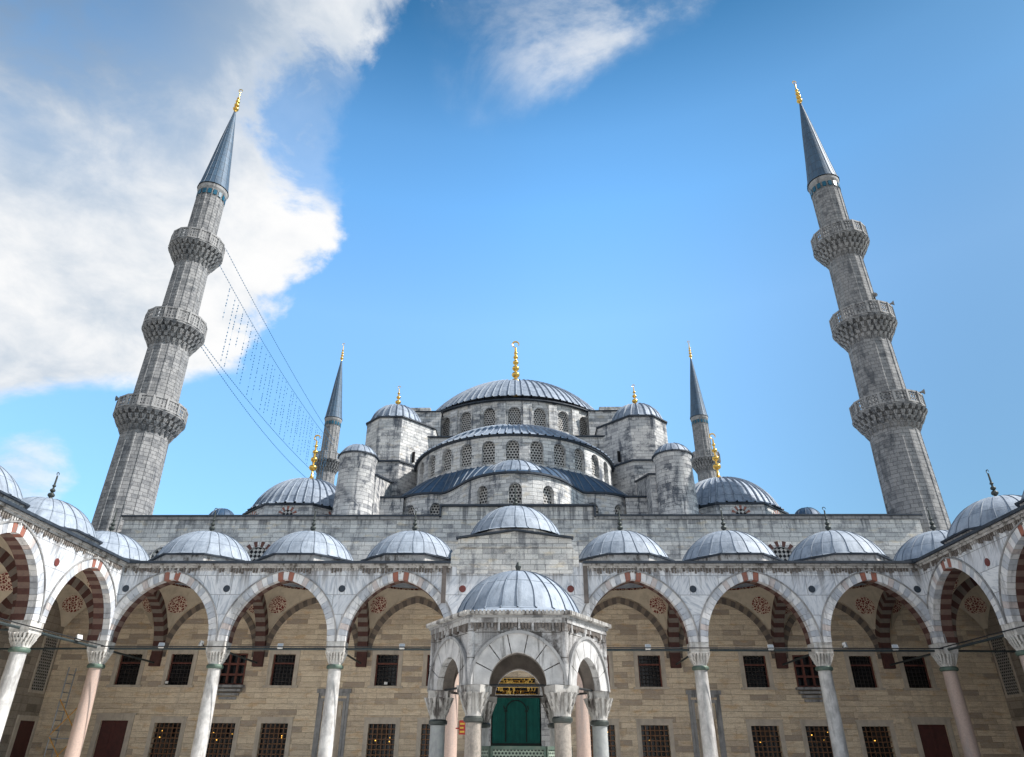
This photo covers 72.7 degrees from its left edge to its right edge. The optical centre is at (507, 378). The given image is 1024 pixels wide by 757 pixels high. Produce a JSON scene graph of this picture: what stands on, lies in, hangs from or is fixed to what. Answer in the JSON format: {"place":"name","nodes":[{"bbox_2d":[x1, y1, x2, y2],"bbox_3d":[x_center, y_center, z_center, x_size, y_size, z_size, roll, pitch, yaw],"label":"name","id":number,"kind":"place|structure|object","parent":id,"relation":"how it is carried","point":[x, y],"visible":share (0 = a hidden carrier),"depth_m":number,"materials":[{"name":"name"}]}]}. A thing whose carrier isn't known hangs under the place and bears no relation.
{"place":"outdoors","nodes":[
{"label":"outdoors","id":0,"kind":"place"},
{"bbox_2d":[0,0,1023,523],"label":"sky","id":1,"kind":"structure","parent":0,"point":[426,189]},
{"bbox_2d":[28,341,1021,756],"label":"prayer hall","id":2,"kind":"structure","parent":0,"point":[568,463],"depth_m":43.89,"materials":[{"name":"stone"}]},
{"bbox_2d":[87,713,136,756],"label":"door","id":3,"kind":"structure","parent":2,"relation":"in","point":[114,736],"depth_m":41.92,"materials":[{"name":"wood"}]},
{"bbox_2d":[106,650,147,686],"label":"window","id":4,"kind":"structure","parent":2,"relation":"in","point":[130,671],"depth_m":43.75,"materials":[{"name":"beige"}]},
{"bbox_2d":[149,545,164,557],"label":"lattice window","id":5,"kind":"structure","parent":2,"relation":"in","point":[156,552],"depth_m":47.45,"materials":[{"name":"stone"}]},
{"bbox_2d":[143,716,187,756],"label":"window","id":6,"kind":"structure","parent":2,"relation":"in","point":[169,733],"depth_m":41.92,"materials":[{"name":"black"}]},
{"bbox_2d":[158,650,198,686],"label":"window","id":7,"kind":"structure","parent":2,"relation":"in","point":[182,667],"depth_m":43.72,"materials":[{"name":"black"}]},
{"bbox_2d":[206,717,241,756],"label":"window","id":8,"kind":"structure","parent":2,"relation":"in","point":[222,742],"depth_m":41.86,"materials":[{"name":"black"}]},
{"bbox_2d":[217,653,247,699],"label":"casement window","id":9,"kind":"structure","parent":2,"relation":"in","point":[232,675],"depth_m":43.42,"materials":[{"name":"black wood"}]},
{"bbox_2d":[245,542,270,560],"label":"lattice window","id":10,"kind":"structure","parent":2,"relation":"in","point":[256,553],"depth_m":47.34,"materials":[{"name":"stone"}]},
{"bbox_2d":[252,717,293,756],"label":"window","id":11,"kind":"structure","parent":2,"relation":"in","point":[275,738],"depth_m":41.78,"materials":[{"name":"black"}]},
{"bbox_2d":[262,650,300,687],"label":"window","id":12,"kind":"structure","parent":2,"relation":"in","point":[284,671],"depth_m":43.59,"materials":[{"name":"black"}]},
{"bbox_2d":[361,717,400,756],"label":"window","id":13,"kind":"structure","parent":2,"relation":"in","point":[383,740],"depth_m":41.65,"materials":[{"name":"black metal"}]},
{"bbox_2d":[367,650,402,687],"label":"window","id":14,"kind":"structure","parent":2,"relation":"in","point":[388,666],"depth_m":43.44,"materials":[{"name":"black"}]},
{"bbox_2d":[415,718,429,756],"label":"window","id":15,"kind":"structure","parent":2,"relation":"in","point":[423,723],"depth_m":41.59,"materials":[{"name":"beige"}]},
{"bbox_2d":[419,651,429,687],"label":"window","id":16,"kind":"structure","parent":2,"relation":"in","point":[426,664],"depth_m":43.27,"materials":[{"name":"beige stone"}]},
{"bbox_2d":[492,698,539,745],"bbox_3d":[0.527,21.420,41.205,2.840,4.570,0.105,0,-29,1],"label":"door curtain","id":17,"kind":"object","parent":2,"relation":"hanging from","point":[515,721],"depth_m":41.68,"materials":[{"name":"green fabric"}]},
{"bbox_2d":[590,719,620,756],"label":"window","id":18,"kind":"structure","parent":2,"relation":"in","point":[612,738],"depth_m":41.33,"materials":[{"name":"beige"}]},
{"bbox_2d":[607,651,616,688],"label":"window","id":19,"kind":"structure","parent":2,"relation":"in","point":[609,653],"depth_m":42.98,"materials":[{"name":"beige stone"}]},
{"bbox_2d":[633,651,669,688],"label":"window","id":20,"kind":"structure","parent":2,"relation":"in","point":[648,670],"depth_m":43.07,"materials":[{"name":"black"}]},
{"bbox_2d":[635,719,675,756],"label":"window","id":21,"kind":"structure","parent":2,"relation":"in","point":[653,740],"depth_m":41.30,"materials":[{"name":"black"}]},
{"bbox_2d":[738,651,776,689],"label":"window","id":22,"kind":"structure","parent":2,"relation":"in","point":[754,676],"depth_m":42.92,"materials":[{"name":"black"}]},
{"bbox_2d":[745,719,787,756],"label":"window","id":23,"kind":"structure","parent":2,"relation":"in","point":[763,739],"depth_m":41.17,"materials":[{"name":"black metal"}]},
{"bbox_2d":[768,541,794,560],"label":"lattice window","id":24,"kind":"structure","parent":2,"relation":"in","point":[783,553],"depth_m":46.56,"materials":[{"name":"stone"}]},
{"bbox_2d":[792,655,822,701],"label":"casement window","id":25,"kind":"structure","parent":2,"relation":"in","point":[807,678],"depth_m":42.64,"materials":[{"name":"black wood"}]},
{"bbox_2d":[799,720,833,756],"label":"window","id":26,"kind":"structure","parent":2,"relation":"in","point":[815,733],"depth_m":41.11,"materials":[{"name":"black"}]},
{"bbox_2d":[843,652,885,689],"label":"window","id":27,"kind":"structure","parent":2,"relation":"in","point":[860,671],"depth_m":42.79,"materials":[{"name":"black"}]},
{"bbox_2d":[855,720,900,756],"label":"window","id":28,"kind":"structure","parent":2,"relation":"in","point":[874,741],"depth_m":41.02,"materials":[{"name":"black"}]},
{"bbox_2d":[896,652,939,690],"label":"window","id":29,"kind":"structure","parent":2,"relation":"in","point":[914,673],"depth_m":42.70,"materials":[{"name":"black"}]},
{"bbox_2d":[908,717,959,756],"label":"door","id":30,"kind":"structure","parent":2,"relation":"in","point":[930,734],"depth_m":40.91,"materials":[{"name":"wood"}]},
{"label":"courtyard paving","id":31,"kind":"structure","parent":0,"visible":0},
{"bbox_2d":[43,667,76,756],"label":"scaffold tower","id":32,"kind":"structure","parent":31,"relation":"on","point":[56,738],"depth_m":39.20,"materials":[{"name":"metal"}]},
{"bbox_2d":[0,466,152,756],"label":"arcade","id":33,"kind":"object","parent":31,"relation":"on","point":[62,564],"visible":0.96,"depth_m":36.97,"materials":[{"name":"stone"}]},
{"bbox_2d":[5,715,39,756],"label":"door","id":34,"kind":"structure","parent":33,"relation":"in","point":[23,733],"depth_m":41.06,"materials":[{"name":"wood"}]},
{"bbox_2d":[28,630,60,693],"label":"lattice window","id":35,"kind":"structure","parent":33,"relation":"in","point":[39,680],"depth_m":42.95,"materials":[{"name":"stone"}]},
{"bbox_2d":[74,634,82,640],"bbox_3d":[-22.175,13.417,35.987,0.285,0.308,0.335,-11,-30,20],"label":"floodlight","id":36,"kind":"object","parent":33,"relation":"on","point":[79,636],"visible":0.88,"depth_m":35.94,"materials":[{"name":"white metal"}]},
{"bbox_2d":[424,562,612,756],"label":"ablution fountain","id":37,"kind":"object","parent":31,"relation":"on","point":[491,633],"visible":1,"depth_m":17.85,"materials":[{"name":"stone"}]},
{"bbox_2d":[64,484,980,756],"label":"arcade","id":38,"kind":"object","parent":31,"relation":"on","point":[808,584],"visible":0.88,"depth_m":39.19,"materials":[{"name":"stone"}]},
{"bbox_2d":[277,643,283,649],"bbox_3d":[-12.333,14.570,37.837,0.335,0.314,0.303,2,-29,-4],"label":"floodlight","id":39,"kind":"object","parent":38,"relation":"attached to","point":[280,644],"visible":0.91,"depth_m":37.77,"materials":[{"name":"white metal"}]},
{"bbox_2d":[456,720,464,734],"bbox_3d":[-2.365,17.726,35.354,0.520,0.650,0.110,0,-29,1],"label":"notice board","id":40,"kind":"object","parent":38,"relation":"attached to","point":[461,728],"visible":0.81,"depth_m":35.30,"materials":[{"name":"red paint"}]},
{"bbox_2d":[645,644,650,650],"bbox_3d":[7.553,14.453,37.396,0.335,0.314,0.303,0,-29,1],"label":"floodlight","id":41,"kind":"object","parent":38,"relation":"attached to","point":[647,645],"visible":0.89,"depth_m":37.33,"materials":[{"name":"white metal"}]},
{"bbox_2d":[891,469,1023,756],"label":"arcade","id":42,"kind":"object","parent":31,"relation":"on","point":[970,561],"visible":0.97,"depth_m":36.42,"materials":[{"name":"stone"}]},
{"bbox_2d":[987,633,1022,697],"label":"lattice window","id":43,"kind":"structure","parent":42,"relation":"in","point":[1003,660],"depth_m":41.69,"materials":[{"name":"stone"}]},
{"bbox_2d":[1011,720,1023,756],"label":"door","id":44,"kind":"structure","parent":42,"relation":"in","point":[1018,726],"depth_m":40.44,"materials":[{"name":"stone"}]},
{"label":"ground","id":45,"kind":"structure","parent":0,"visible":0},
{"bbox_2d":[91,89,242,532],"bbox_3d":[-28.338,-2.709,58.530,5.291,63.499,5.291,2,-29,-4],"label":"minaret","id":46,"kind":"object","parent":45,"relation":"on","point":[150,422],"visible":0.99,"depth_m":56.63,"materials":[{"name":"stone"}]},
{"bbox_2d":[201,248,333,479],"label":"light string","id":47,"kind":"object","parent":46,"relation":"hanging from","point":[269,382],"visible":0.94,"depth_m":77.34,"materials":[{"name":"grey metal"}]},
{"bbox_2d":[312,343,344,484],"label":"minaret","id":48,"kind":"object","parent":45,"relation":"on","point":[332,425],"visible":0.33,"depth_m":109.70,"materials":[{"name":"stone"}]},
{"bbox_2d":[687,341,720,481],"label":"minaret","id":49,"kind":"object","parent":45,"relation":"on","point":[703,462],"visible":0.3,"depth_m":108.43,"materials":[{"name":"stone"}]},
{"bbox_2d":[792,81,950,532],"bbox_3d":[29.647,-3.049,57.244,5.291,63.499,5.291,4,-29,-6],"label":"minaret","id":50,"kind":"object","parent":45,"relation":"on","point":[888,417],"visible":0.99,"depth_m":55.31,"materials":[{"name":"stone"}]}
]}

